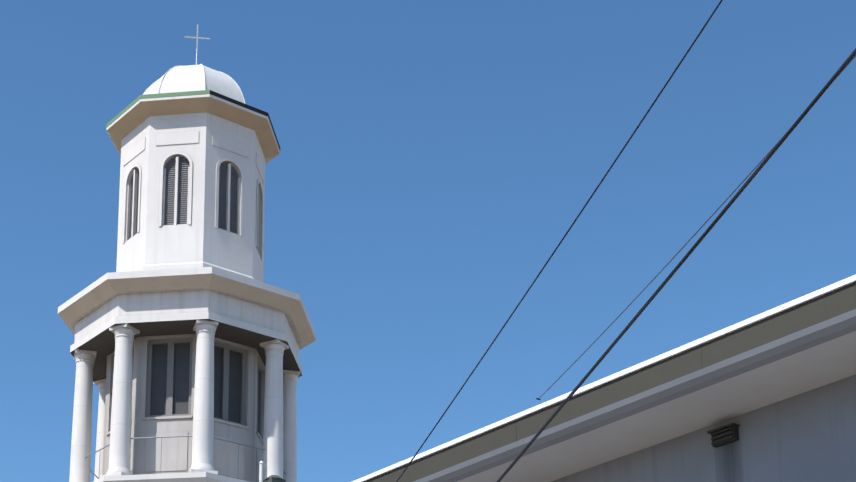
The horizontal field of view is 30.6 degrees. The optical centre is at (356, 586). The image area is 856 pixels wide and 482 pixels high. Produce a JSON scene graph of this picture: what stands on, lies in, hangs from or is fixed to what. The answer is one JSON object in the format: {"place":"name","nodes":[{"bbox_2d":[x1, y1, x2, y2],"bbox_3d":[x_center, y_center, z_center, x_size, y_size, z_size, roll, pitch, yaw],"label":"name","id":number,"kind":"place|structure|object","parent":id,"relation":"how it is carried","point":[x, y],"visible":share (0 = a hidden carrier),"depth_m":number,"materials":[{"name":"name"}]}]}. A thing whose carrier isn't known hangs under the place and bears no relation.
{"place":"outdoors","nodes":[
{"label":"outdoors","id":0,"kind":"place"},
{"bbox_2d":[259,461,285,481],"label":"pipe","id":1,"kind":"object","parent":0,"point":[273,478],"visible":1,"depth_m":24.62,"materials":[{"name":"white metal"}]},
{"bbox_2d":[0,0,855,481],"label":"sky","id":2,"kind":"structure","parent":0,"point":[434,156],"materials":[{"name":"blue"}]},
{"bbox_2d":[707,422,739,447],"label":"house wall vents","id":3,"kind":"object","parent":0,"point":[725,434],"visible":0.94,"depth_m":18.08,"materials":[{"name":"black metal"}]},
{"label":"ground","id":4,"kind":"structure","parent":0,"visible":0},
{"bbox_2d":[93,472,249,481],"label":"balcony floor","id":5,"kind":"structure","parent":4,"relation":"on","point":[192,477],"depth_m":29.73,"materials":[{"name":"white paint"}]},
{"bbox_2d":[102,334,264,481],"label":"tower wall","id":6,"kind":"structure","parent":5,"relation":"on","point":[140,427],"depth_m":31.28,"materials":[{"name":"white paint"}]},
{"bbox_2d":[106,338,262,481],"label":"windows and panels","id":7,"kind":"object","parent":6,"relation":"attached to","point":[169,381],"depth_m":31.23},
{"bbox_2d":[69,320,299,481],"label":"columns","id":8,"kind":"structure","parent":5,"relation":"on","point":[280,435],"depth_m":31.09,"materials":[{"name":"white paint"}]},
{"bbox_2d":[58,267,315,381],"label":"tower cornice","id":9,"kind":"structure","parent":8,"relation":"on","point":[245,311],"depth_m":31.07,"materials":[{"name":"white paint"}]},
{"bbox_2d":[116,112,264,281],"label":"tower wall","id":10,"kind":"structure","parent":9,"relation":"on","point":[201,240],"depth_m":32.36,"materials":[{"name":"white paint"}]},
{"bbox_2d":[122,131,263,259],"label":"windows and panels","id":11,"kind":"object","parent":10,"relation":"attached to","point":[175,195],"depth_m":32.47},
{"bbox_2d":[106,90,279,163],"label":"roof cornice","id":12,"kind":"structure","parent":10,"relation":"on","point":[130,117],"depth_m":32.72,"materials":[{"name":"white paint"}]},
{"bbox_2d":[143,65,245,103],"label":"dome","id":13,"kind":"structure","parent":12,"relation":"on","point":[183,78],"depth_m":33.26,"materials":[{"name":"white metal"}]},
{"bbox_2d":[142,64,244,103],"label":"dome ribs","id":14,"kind":"object","parent":13,"relation":"attached to","point":[204,80],"visible":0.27,"depth_m":33.56,"materials":[{"name":"white metal"}]},
{"bbox_2d":[185,24,209,64],"bbox_3d":[-3.538,-11.894,34.565,0.558,1.240,0.160,4,-14,-15],"label":"cross","id":15,"kind":"object","parent":13,"relation":"on","point":[197,37],"visible":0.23,"depth_m":34.60,"materials":[{"name":"white metal"}]},
{"bbox_2d":[85,435,285,478],"bbox_3d":[-3.538,-2.017,32.166,4.324,0.891,4.324,4,-14,-15],"label":"railing","id":16,"kind":"object","parent":5,"relation":"on","point":[170,437],"visible":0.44,"depth_m":30.64,"materials":[{"name":"grey metal"}]},
{"bbox_2d":[352,274,855,481],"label":"roof edge","id":17,"kind":"object","parent":4,"relation":"on","point":[777,384],"depth_m":17.71,"materials":[{"name":"white metal"}]},
{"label":"street","id":18,"kind":"structure","parent":0,"visible":0},
{"bbox_2d":[396,0,855,481],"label":"power lines","id":19,"kind":"object","parent":18,"relation":"on","point":[778,144],"visible":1,"depth_m":11.49,"materials":[{"name":"black rubber"}]}
]}

